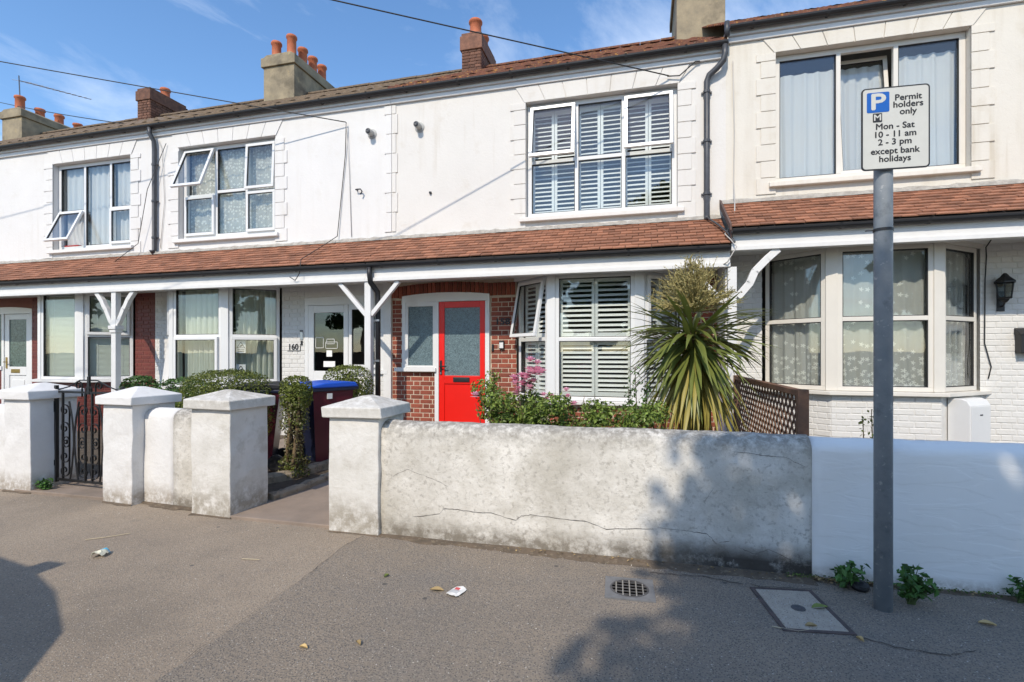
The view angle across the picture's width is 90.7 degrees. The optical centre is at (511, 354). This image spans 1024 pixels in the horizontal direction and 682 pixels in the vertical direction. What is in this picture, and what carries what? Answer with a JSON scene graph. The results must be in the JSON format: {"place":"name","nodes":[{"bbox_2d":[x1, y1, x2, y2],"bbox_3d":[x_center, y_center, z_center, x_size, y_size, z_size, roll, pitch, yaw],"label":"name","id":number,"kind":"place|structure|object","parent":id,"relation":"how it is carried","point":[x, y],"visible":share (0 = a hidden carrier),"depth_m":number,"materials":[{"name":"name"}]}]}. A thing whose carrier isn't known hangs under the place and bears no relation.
{"place":"outdoors","nodes":[
{"label":"outdoors","id":0,"kind":"place"},
{"bbox_2d":[14,473,102,499],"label":"path","id":1,"kind":"structure","parent":0,"point":[82,490],"depth_m":5.30,"materials":[{"name":"concrete"}]},
{"bbox_2d":[35,478,52,489],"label":"weed","id":2,"kind":"object","parent":1,"relation":"on","point":[46,484],"visible":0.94,"depth_m":5.32,"materials":[{"name":"green plant"}]},
{"bbox_2d":[0,489,362,681],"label":"pavement","id":3,"kind":"structure","parent":0,"point":[173,568],"depth_m":3.25,"materials":[{"name":"grey asphalt"}]},
{"bbox_2d":[2,489,30,493],"bbox_3d":[-5.230,1.442,5.351,0.420,0.008,0.082,0,0,15],"label":"dirt strip","id":4,"kind":"object","parent":3,"relation":"on","point":[5,490],"visible":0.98,"depth_m":5.34,"materials":[{"name":"brown soil"}]},
{"bbox_2d":[0,382,84,490],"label":"gate pier","id":5,"kind":"structure","parent":3,"relation":"on","point":[29,432],"depth_m":5.38,"materials":[{"name":"white paint"}]},
{"bbox_2d":[54,377,125,484],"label":"iron gate","id":6,"kind":"structure","parent":5,"relation":"attached to","point":[86,392],"depth_m":5.41,"materials":[{"name":"black metal"}]},
{"bbox_2d":[90,547,109,556],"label":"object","id":7,"kind":"object","parent":3,"relation":"on","point":[102,552],"visible":1,"depth_m":3.63,"materials":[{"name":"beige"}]},
{"bbox_2d":[85,533,129,539],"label":"straw stalk","id":8,"kind":"object","parent":3,"relation":"on","point":[108,536],"visible":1,"depth_m":4.00,"materials":[{"name":"beige"}]},
{"bbox_2d":[102,501,131,505],"bbox_3d":[-3.841,1.442,4.915,0.393,0.008,0.075,0,0,18],"label":"dirt strip","id":9,"kind":"object","parent":3,"relation":"on","point":[114,503],"visible":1,"depth_m":4.89,"materials":[{"name":"brown soil"}]},
{"bbox_2d":[95,386,181,505],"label":"gate pier","id":10,"kind":"structure","parent":3,"relation":"on","point":[125,410],"depth_m":4.93,"materials":[{"name":"white paint"}]},
{"bbox_2d":[141,501,191,510],"bbox_3d":[-3.247,1.442,4.813,0.817,0.008,0.140,0,0,18],"label":"dirt strip","id":11,"kind":"object","parent":3,"relation":"on","point":[167,506],"visible":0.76,"depth_m":4.81,"materials":[{"name":"brown soil"}]},
{"bbox_2d":[189,513,229,518],"bbox_3d":[-2.699,1.442,4.536,0.450,0.008,0.075,0,0,15],"label":"dirt strip","id":12,"kind":"object","parent":3,"relation":"on","point":[209,515],"visible":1,"depth_m":4.53,"materials":[{"name":"brown soil"}]},
{"bbox_2d":[183,389,274,517],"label":"gate pier","id":13,"kind":"structure","parent":3,"relation":"on","point":[229,446],"depth_m":4.56,"materials":[{"name":"white paint"}]},
{"bbox_2d":[328,530,377,536],"bbox_3d":[-1.285,1.442,4.093,0.450,0.008,0.062,0,0,15],"label":"dirt strip","id":14,"kind":"object","parent":3,"relation":"on","point":[353,533],"visible":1,"depth_m":4.09,"materials":[{"name":"brown soil"}]},
{"bbox_2d":[321,395,409,534],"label":"gate pier","id":15,"kind":"structure","parent":3,"relation":"on","point":[355,425],"depth_m":4.09,"materials":[{"name":"white paint"}]},
{"bbox_2d":[155,535,1023,681],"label":"pavement patch","id":16,"kind":"object","parent":3,"relation":"on","point":[671,634],"visible":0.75,"depth_m":2.64,"materials":[{"name":"grey asphalt"}]},
{"bbox_2d":[183,540,353,661],"bbox_3d":[-1.385,1.442,3.207,0.044,0.001,1.694,0,0,12],"label":"pavement crack","id":17,"kind":"object","parent":16,"relation":"on","point":[268,601],"visible":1,"depth_m":2.87,"materials":[{"name":"grey asphalt"}]},
{"bbox_2d":[430,586,443,590],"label":"fallen leaf","id":18,"kind":"object","parent":16,"relation":"on","point":[437,588],"visible":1,"depth_m":3.10,"materials":[{"name":"yellow plant"}]},
{"bbox_2d":[447,586,466,595],"bbox_3d":[-0.337,1.432,3.069,0.085,0.015,0.120,0,0,30],"label":"paper wrapper","id":19,"kind":"object","parent":16,"relation":"on","point":[457,591],"visible":1,"depth_m":3.06,"materials":[{"name":"white paper"}]},
{"bbox_2d":[0,500,1012,679],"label":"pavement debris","id":20,"kind":"object","parent":16,"relation":"on","point":[429,567],"visible":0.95,"depth_m":3.11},
{"bbox_2d":[377,534,818,585],"bbox_3d":[0.434,1.442,3.632,3.110,0.008,0.162,0,0,15],"label":"dirt strip","id":21,"kind":"object","parent":16,"relation":"on","point":[683,567],"visible":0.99,"depth_m":3.53,"materials":[{"name":"brown soil"}]},
{"bbox_2d":[516,547,1002,596],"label":"wall foot litter","id":22,"kind":"object","parent":21,"relation":"on","point":[830,578],"depth_m":3.23,"materials":[{"name":"brown plant"}]},
{"bbox_2d":[605,576,655,602],"bbox_3d":[0.724,1.456,3.118,0.296,0.041,0.296,0,0,12],"label":"drain cover","id":23,"kind":"object","parent":16,"relation":"in","point":[629,589],"visible":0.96,"depth_m":3.10,"materials":[{"name":"grey metal"}]},
{"bbox_2d":[653,572,809,588],"bbox_3d":[1.399,1.442,3.222,1.003,0.001,0.069,0,0,16],"label":"pavement crack","id":24,"kind":"object","parent":16,"relation":"on","point":[740,583],"visible":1,"depth_m":3.20,"materials":[{"name":"grey asphalt"}]},
{"bbox_2d":[750,587,856,635],"bbox_3d":[1.627,1.450,2.873,0.360,0.031,0.500,0,0,7],"label":"access cover","id":25,"kind":"object","parent":16,"relation":"in","point":[792,609],"visible":0.88,"depth_m":2.84,"materials":[{"name":"metal"}]},
{"bbox_2d":[805,622,816,625],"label":"fallen leaf","id":26,"kind":"object","parent":25,"relation":"on","point":[809,624],"visible":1,"depth_m":2.69,"materials":[{"name":"plant"}]},
{"bbox_2d":[812,603,827,607],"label":"fallen leaf","id":27,"kind":"object","parent":25,"relation":"on","point":[814,605],"visible":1,"depth_m":2.89,"materials":[{"name":"green plant"}]},
{"bbox_2d":[830,560,870,587],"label":"weed","id":28,"kind":"object","parent":16,"relation":"on","point":[844,576],"visible":1,"depth_m":3.11,"materials":[{"name":"green plant"}]},
{"bbox_2d":[849,579,869,592],"bbox_3d":[2.142,1.420,3.118,0.110,0.040,0.110,6,10,15],"label":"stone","id":29,"kind":"object","parent":16,"relation":"on","point":[862,586],"visible":0.84,"depth_m":3.09,"materials":[{"name":"grey stone"}]},
{"bbox_2d":[786,572,1017,598],"bbox_3d":[2.899,1.429,2.995,2.310,0.033,0.076,0,0,15],"label":"moss","id":30,"kind":"object","parent":16,"relation":"on","point":[939,590],"visible":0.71,"depth_m":3.08,"materials":[{"name":"green plant"}]},
{"bbox_2d":[852,635,972,655],"bbox_3d":[2.002,1.442,2.503,0.548,0.001,0.105,0,0,15],"label":"pavement crack","id":31,"kind":"object","parent":16,"relation":"on","point":[918,650],"visible":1,"depth_m":2.47,"materials":[{"name":"grey asphalt"}]},
{"bbox_2d":[893,563,938,604],"bbox_3d":[2.313,1.333,2.920,0.212,0.239,0.192,0,0,-18],"label":"weed","id":32,"kind":"object","parent":16,"relation":"on","point":[914,588],"visible":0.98,"depth_m":2.91,"materials":[{"name":"green plant"}]},
{"bbox_2d":[816,577,1019,601],"bbox_3d":[4.333,1.442,2.630,4.940,0.008,0.129,0,0,15],"label":"dirt strip","id":33,"kind":"object","parent":16,"relation":"on","point":[1004,597],"visible":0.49,"depth_m":3.04,"materials":[{"name":"soil"}]},
{"bbox_2d":[978,620,996,625],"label":"fallen leaf","id":34,"kind":"object","parent":16,"relation":"on","point":[986,622],"visible":1,"depth_m":2.71,"materials":[{"name":"plant"}]},
{"bbox_2d":[1002,575,1023,602],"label":"weed","id":35,"kind":"object","parent":16,"relation":"on","point":[1018,584],"visible":1,"depth_m":2.96,"materials":[{"name":"green plant"}]},
{"bbox_2d":[380,419,811,575],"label":"front wall","id":36,"kind":"structure","parent":3,"relation":"on","point":[740,500],"depth_m":3.62,"materials":[{"name":"grey"}]},
{"bbox_2d":[861,83,929,612],"bbox_3d":[2.146,-0.004,2.862,0.338,3.007,0.117,0,0,15],"label":"parking sign","id":37,"kind":"object","parent":3,"relation":"on","point":[895,127],"visible":1,"depth_m":2.84,"materials":[{"name":"grey metal"}]},
{"bbox_2d":[808,436,1023,595],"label":"front wall","id":38,"kind":"structure","parent":3,"relation":"on","point":[958,514],"depth_m":3.12,"materials":[{"name":"white paint"}]},
{"bbox_2d":[77,430,328,492],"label":"garden ground","id":39,"kind":"structure","parent":0,"point":[277,486],"depth_m":6.58,"materials":[{"name":"soil"}]},
{"bbox_2d":[0,404,4,488],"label":"front wall","id":40,"kind":"structure","parent":39,"relation":"on","point":[2,452],"depth_m":5.50,"materials":[{"name":"white paint"}]},
{"bbox_2d":[0,75,137,142],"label":"terraced house","id":41,"kind":"structure","parent":39,"relation":"on","point":[19,123],"depth_m":15.80,"materials":[{"name":"paint"}]},
{"bbox_2d":[0,87,276,430],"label":"terraced house","id":42,"kind":"structure","parent":39,"relation":"on","point":[72,203],"depth_m":10.16,"materials":[{"name":"grey paint"}]},
{"bbox_2d":[3,314,28,388],"bbox_3d":[-10.504,0.183,10.721,0.745,2.095,0.115,0,0,15],"label":"front door","id":43,"kind":"structure","parent":42,"relation":"in","point":[16,361],"depth_m":10.75,"materials":[{"name":"white plastic"}]},
{"bbox_2d":[47,296,52,375],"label":"bay window","id":44,"kind":"structure","parent":42,"relation":"in","point":[48,300],"depth_m":10.11,"materials":[{"name":"white plastic"}]},
{"bbox_2d":[41,294,75,379],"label":"bay window","id":45,"kind":"structure","parent":42,"relation":"in","point":[57,363],"depth_m":9.80,"materials":[{"name":"glass"}]},
{"bbox_2d":[0,102,124,123],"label":"overhead cable","id":46,"kind":"object","parent":42,"relation":"attached to","point":[67,115],"visible":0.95,"depth_m":13.45,"materials":[{"name":"black plastic"}]},
{"bbox_2d":[43,158,130,249],"bbox_3d":[-8.485,-3.052,10.210,2.062,1.759,0.483,0,0,15],"label":"window","id":47,"kind":"structure","parent":42,"relation":"in","point":[90,186],"depth_m":10.39,"materials":[{"name":"white plastic"}]},
{"bbox_2d":[84,293,133,379],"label":"bay window","id":48,"kind":"structure","parent":42,"relation":"in","point":[102,338],"depth_m":9.77,"materials":[{"name":"white plastic"}]},
{"bbox_2d":[119,374,159,389],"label":"hedge","id":49,"kind":"object","parent":39,"relation":"on","point":[144,380],"visible":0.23,"depth_m":7.36,"materials":[{"name":"green plant"}]},
{"bbox_2d":[144,407,183,504],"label":"front wall","id":50,"kind":"structure","parent":39,"relation":"on","point":[158,465],"depth_m":4.92,"materials":[{"name":"white paint"}]},
{"bbox_2d":[161,336,168,388],"bbox_3d":[-6.441,0.425,9.428,0.388,1.869,0.104,0,0,-10],"label":"leaning board","id":51,"kind":"object","parent":39,"relation":"on","point":[165,376],"visible":0.21,"depth_m":9.41,"materials":[{"name":"white paint"}]},
{"bbox_2d":[173,408,191,506],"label":"front wall","id":52,"kind":"structure","parent":39,"relation":"on","point":[182,470],"depth_m":4.82,"materials":[{"name":"white paint"}]},
{"bbox_2d":[152,377,214,407],"bbox_3d":[-4.752,0.885,7.332,0.903,1.140,0.639,0,0,15],"label":"hedge","id":53,"kind":"object","parent":39,"relation":"on","point":[170,381],"visible":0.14,"depth_m":7.21,"materials":[{"name":"green plant"}]},
{"bbox_2d":[175,368,275,434],"bbox_3d":[-3.408,0.805,6.058,1.043,1.296,0.876,0,0,15],"label":"hedge","id":54,"kind":"object","parent":39,"relation":"on","point":[222,373],"visible":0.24,"depth_m":5.91,"materials":[{"name":"green plant"}]},
{"bbox_2d":[105,33,464,435],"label":"terraced house","id":55,"kind":"structure","parent":39,"relation":"on","point":[251,208],"depth_m":8.97,"materials":[{"name":"grey paint"}]},
{"bbox_2d":[115,144,165,261],"bbox_3d":[-7.062,-2.899,9.691,0.860,2.306,0.232,0,0,-13],"label":"wall cable","id":56,"kind":"object","parent":55,"relation":"attached to","point":[144,205],"depth_m":9.66,"materials":[{"name":"black"}]},
{"bbox_2d":[158,140,164,247],"bbox_3d":[-6.743,-3.101,9.718,0.159,2.103,0.020,0,0,15],"label":"wall cable","id":57,"kind":"object","parent":55,"relation":"attached to","point":[164,195],"depth_m":9.71,"materials":[{"name":"grey"}]},
{"bbox_2d":[167,290,182,378],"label":"bay window","id":58,"kind":"structure","parent":55,"relation":"in","point":[180,292],"depth_m":9.23,"materials":[{"name":"white plastic"}]},
{"bbox_2d":[173,288,219,384],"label":"bay window","id":59,"kind":"structure","parent":55,"relation":"in","point":[202,336],"depth_m":9.00,"materials":[{"name":"glass"}]},
{"bbox_2d":[169,139,274,238],"bbox_3d":[-5.286,-3.076,9.434,2.159,1.729,0.647,0,0,15],"label":"window","id":60,"kind":"structure","parent":55,"relation":"in","point":[233,192],"depth_m":9.55,"materials":[{"name":"white plastic"}]},
{"bbox_2d":[229,287,279,384],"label":"bay window","id":61,"kind":"structure","parent":55,"relation":"in","point":[255,345],"depth_m":9.02,"materials":[{"name":"white plastic"}]},
{"bbox_2d":[290,122,346,280],"bbox_3d":[-3.170,-2.577,8.328,0.211,2.827,0.968,0,0,31],"label":"wall cable","id":62,"kind":"object","parent":55,"relation":"attached to","point":[339,210],"depth_m":8.70,"materials":[{"name":"black"}]},
{"bbox_2d":[0,61,345,122],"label":"overhead cable","id":63,"kind":"object","parent":62,"relation":"attached to","point":[171,91],"visible":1,"depth_m":8.55,"materials":[{"name":"black plastic"}]},
{"bbox_2d":[308,305,343,380],"bbox_3d":[-3.240,0.183,8.854,0.725,2.095,0.058,0,0,15],"label":"front door","id":64,"kind":"structure","parent":55,"relation":"in","point":[325,322],"depth_m":8.86,"materials":[{"name":"white plastic"}]},
{"bbox_2d":[346,124,351,236],"bbox_3d":[-2.802,-3.000,8.690,0.097,1.940,0.021,0,0,-9],"label":"wall cable","id":65,"kind":"object","parent":55,"relation":"attached to","point":[349,179],"depth_m":8.69,"materials":[{"name":"grey plastic"}]},
{"bbox_2d":[348,304,374,369],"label":"side window","id":66,"kind":"structure","parent":55,"relation":"in","point":[352,307],"depth_m":8.67,"materials":[{"name":"white plastic"}]},
{"bbox_2d":[365,128,376,138],"bbox_3d":[-2.397,-3.755,8.530,0.170,0.170,0.160,0,0,15],"label":"boiler flue","id":67,"kind":"object","parent":55,"relation":"attached to","point":[371,133],"visible":1,"depth_m":8.55,"materials":[{"name":"grey metal"}]},
{"bbox_2d":[278,374,313,478],"bbox_3d":[-2.558,0.842,5.964,0.377,1.225,0.395,0,0,15],"label":"hedge","id":68,"kind":"object","parent":39,"relation":"on","point":[297,393],"visible":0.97,"depth_m":5.90,"materials":[{"name":"green plant"}]},
{"bbox_2d":[268,472,328,499],"bbox_3d":[-1.991,1.420,6.406,0.165,0.132,3.010,0,0,14],"label":"garden edging","id":69,"kind":"object","parent":39,"relation":"on","point":[296,488],"visible":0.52,"depth_m":5.26,"materials":[{"name":"concrete"}]},
{"bbox_2d":[268,459,328,483],"bbox_3d":[-2.350,1.410,6.699,0.299,0.152,2.629,0,0,21],"label":"garden edging","id":70,"kind":"object","parent":39,"relation":"on","point":[281,476],"visible":0.3,"depth_m":5.84,"materials":[{"name":"concrete"}]},
{"bbox_2d":[299,380,358,461],"bbox_3d":[-2.488,0.882,6.701,0.610,1.075,0.736,0,0,39],"label":"wheelie bin","id":71,"kind":"object","parent":39,"relation":"on","point":[316,435],"visible":0.43,"depth_m":6.43,"materials":[{"name":"red plastic"}]},
{"bbox_2d":[323,364,374,397],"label":"hedge","id":72,"kind":"object","parent":39,"relation":"on","point":[357,392],"visible":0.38,"depth_m":7.25,"materials":[{"name":"green plant"}]},
{"bbox_2d":[470,356,549,424],"bbox_3d":[-0.016,0.732,4.907,0.884,1.442,0.683,0,0,15],"label":"rose bush","id":73,"kind":"object","parent":39,"relation":"on","point":[498,406],"visible":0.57,"depth_m":4.84,"materials":[{"name":"green plant"}]},
{"bbox_2d":[362,17,736,431],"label":"terraced house","id":74,"kind":"structure","parent":39,"relation":"on","point":[556,222],"depth_m":7.90,"materials":[{"name":"white paint"}]},
{"bbox_2d":[413,121,423,132],"bbox_3d":[-1.551,-3.770,8.309,0.170,0.170,0.160,0,0,15],"label":"boiler flue","id":75,"kind":"object","parent":74,"relation":"attached to","point":[419,127],"visible":1,"depth_m":8.32,"materials":[{"name":"grey"}]},
{"bbox_2d":[439,301,484,422],"bbox_3d":[-0.815,0.183,8.143,0.787,2.095,0.110,0,0,15],"label":"front door","id":76,"kind":"structure","parent":74,"relation":"in","point":[461,323],"depth_m":8.17,"materials":[{"name":"red paint"}]},
{"bbox_2d":[332,0,668,75],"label":"overhead cable","id":77,"kind":"object","parent":74,"relation":"attached to","point":[496,36],"visible":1,"depth_m":6.73,"materials":[{"name":"black plastic"}]},
{"bbox_2d":[509,276,546,396],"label":"bay window","id":78,"kind":"structure","parent":74,"relation":"in","point":[532,337],"depth_m":7.73,"materials":[{"name":"white plastic"}]},
{"bbox_2d":[555,272,634,401],"bbox_3d":[1.174,-0.250,7.187,1.110,1.800,0.131,0,0,15],"label":"bay window","id":79,"kind":"structure","parent":74,"relation":"in","point":[594,338],"depth_m":7.20,"materials":[{"name":"white plastic"}]},
{"bbox_2d":[528,88,676,216],"bbox_3d":[1.336,-3.054,7.734,2.259,1.784,0.362,0,0,15],"label":"window","id":80,"kind":"structure","parent":74,"relation":"in","point":[575,144],"depth_m":7.80,"materials":[{"name":"white plastic"}]},
{"bbox_2d":[644,272,682,401],"bbox_3d":[2.128,-0.250,7.201,0.728,1.800,0.178,0,0,-27],"label":"bay window","id":81,"kind":"structure","parent":74,"relation":"in","point":[648,277],"depth_m":7.15,"materials":[{"name":"white plastic"}]},
{"bbox_2d":[667,60,699,76],"bbox_3d":[2.473,-4.120,7.290,0.452,0.197,0.031,0,0,13],"label":"wall cable","id":82,"kind":"object","parent":74,"relation":"attached to","point":[684,70],"depth_m":7.28,"materials":[{"name":"black plastic"}]},
{"bbox_2d":[706,217,735,242],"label":"drainpipe","id":83,"kind":"structure","parent":74,"relation":"attached to","point":[721,227],"depth_m":6.70,"materials":[{"name":"grey metal"}]},
{"bbox_2d":[723,61,736,264],"bbox_3d":[2.888,-2.637,6.757,0.195,3.027,0.933,0,0,22],"label":"wall cable","id":84,"kind":"object","parent":74,"relation":"attached to","point":[733,157],"depth_m":7.14,"materials":[{"name":"grey plastic"}]},
{"bbox_2d":[516,387,610,427],"bbox_3d":[0.496,0.876,4.718,0.896,1.154,0.664,0,0,15],"label":"shrub","id":85,"kind":"object","parent":39,"relation":"on","point":[559,409],"visible":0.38,"depth_m":4.62,"materials":[{"name":"green plant"}]},
{"bbox_2d":[592,399,673,428],"bbox_3d":[1.020,0.929,4.606,0.876,1.047,0.646,0,0,15],"label":"shrub","id":86,"kind":"object","parent":39,"relation":"on","point":[634,418],"visible":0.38,"depth_m":4.49,"materials":[{"name":"green plant"}]},
{"bbox_2d":[621,366,651,425],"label":"shrub","id":87,"kind":"object","parent":39,"relation":"on","point":[635,394],"visible":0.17,"depth_m":4.79,"materials":[{"name":"green plant"}]},
{"bbox_2d":[616,252,780,431],"bbox_3d":[1.883,0.206,5.248,1.617,2.491,1.632,0,0,15],"label":"cabbage palm","id":88,"kind":"object","parent":39,"relation":"on","point":[695,375],"visible":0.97,"depth_m":5.01,"materials":[{"name":"green plant"}]},
{"bbox_2d":[733,375,808,435],"bbox_3d":[2.484,0.853,5.042,0.075,1.195,2.770,0,0,15],"label":"lattice fence","id":89,"kind":"object","parent":39,"relation":"on","point":[801,409],"visible":0.42,"depth_m":4.61,"materials":[{"name":"brown wood"}]},
{"bbox_2d":[669,0,1023,443],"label":"terraced house","id":90,"kind":"structure","parent":39,"relation":"on","point":[799,221],"depth_m":6.47,"materials":[{"name":"white paint"}]},
{"bbox_2d":[765,249,825,389],"bbox_3d":[3.817,-0.450,6.784,0.142,1.800,0.772,0,0,-36],"label":"bay window","id":91,"kind":"structure","parent":90,"relation":"in","point":[795,284],"depth_m":6.80,"materials":[{"name":"beige plastic"}]},
{"bbox_2d":[776,32,965,181],"bbox_3d":[4.826,-3.304,6.982,2.262,1.784,0.285,0,0,15],"label":"window","id":92,"kind":"structure","parent":90,"relation":"in","point":[818,114],"depth_m":7.03,"materials":[{"name":"white plastic"}]},
{"bbox_2d":[838,243,933,391],"bbox_3d":[4.609,-0.450,6.298,1.025,1.800,0.142,0,0,15],"label":"bay window","id":93,"kind":"structure","parent":90,"relation":"in","point":[913,264],"depth_m":6.30,"materials":[{"name":"glass"}]},
{"bbox_2d":[945,244,976,391],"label":"bay window","id":94,"kind":"structure","parent":90,"relation":"in","point":[955,318],"depth_m":6.41,"materials":[{"name":"beige plastic"}]},
{"bbox_2d":[948,397,990,442],"bbox_3d":[5.509,0.820,6.088,0.460,0.600,0.234,0,0,-25],"label":"meter box","id":95,"kind":"object","parent":90,"relation":"attached to","point":[969,419],"visible":0.59,"depth_m":5.99,"materials":[{"name":"white plastic"}]},
{"bbox_2d":[971,406,990,442],"bbox_3d":[5.556,0.850,5.988,0.436,0.480,0.007,0,0,-25],"label":"box door","id":96,"kind":"structure","parent":95,"relation":"in","point":[980,425],"depth_m":5.99,"materials":[{"name":"white plastic"}]},
{"bbox_2d":[984,240,991,378],"bbox_3d":[5.849,-0.558,6.197,0.075,1.718,0.576,0,0,41],"label":"wall cable","id":97,"kind":"object","parent":90,"relation":"attached to","point":[985,306],"depth_m":6.40,"materials":[{"name":"black"}]},
{"bbox_2d":[994,273,1015,310],"bbox_3d":[6.121,-0.782,6.282,0.230,0.465,0.203,0,0,15],"label":"wall lantern","id":98,"kind":"object","parent":90,"relation":"attached to","point":[1002,299],"depth_m":6.28,"materials":[{"name":"black metal"}]},
{"bbox_2d":[1014,328,1023,352],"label":"letter box","id":99,"kind":"object","parent":90,"relation":"attached to","point":[1019,339],"visible":1,"depth_m":6.27,"materials":[{"name":"black metal"}]},
{"bbox_2d":[223,480,328,528],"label":"path","id":100,"kind":"structure","parent":0,"point":[309,507],"depth_m":4.62,"materials":[{"name":"concrete"}]},
{"bbox_2d":[268,437,307,472],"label":"path","id":101,"kind":"structure","parent":0,"point":[281,443],"depth_m":7.99,"materials":[{"name":"concrete"}]},
{"bbox_2d":[223,381,291,470],"bbox_3d":[-3.153,0.882,6.354,0.736,1.075,0.610,0,0,-15],"label":"wheelie bin","id":102,"kind":"object","parent":101,"relation":"on","point":[276,453],"visible":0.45,"depth_m":6.16,"materials":[{"name":"red plastic"}]},
{"bbox_2d":[0,0,860,140],"label":"sky","id":103,"kind":"structure","parent":0,"point":[215,49],"materials":[{"name":"blue"}]},
{"bbox_2d":[858,409,872,438],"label":"shrub","id":104,"kind":"object","parent":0,"point":[865,419],"visible":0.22,"depth_m":4.00,"materials":[{"name":"green plant"}]}
]}

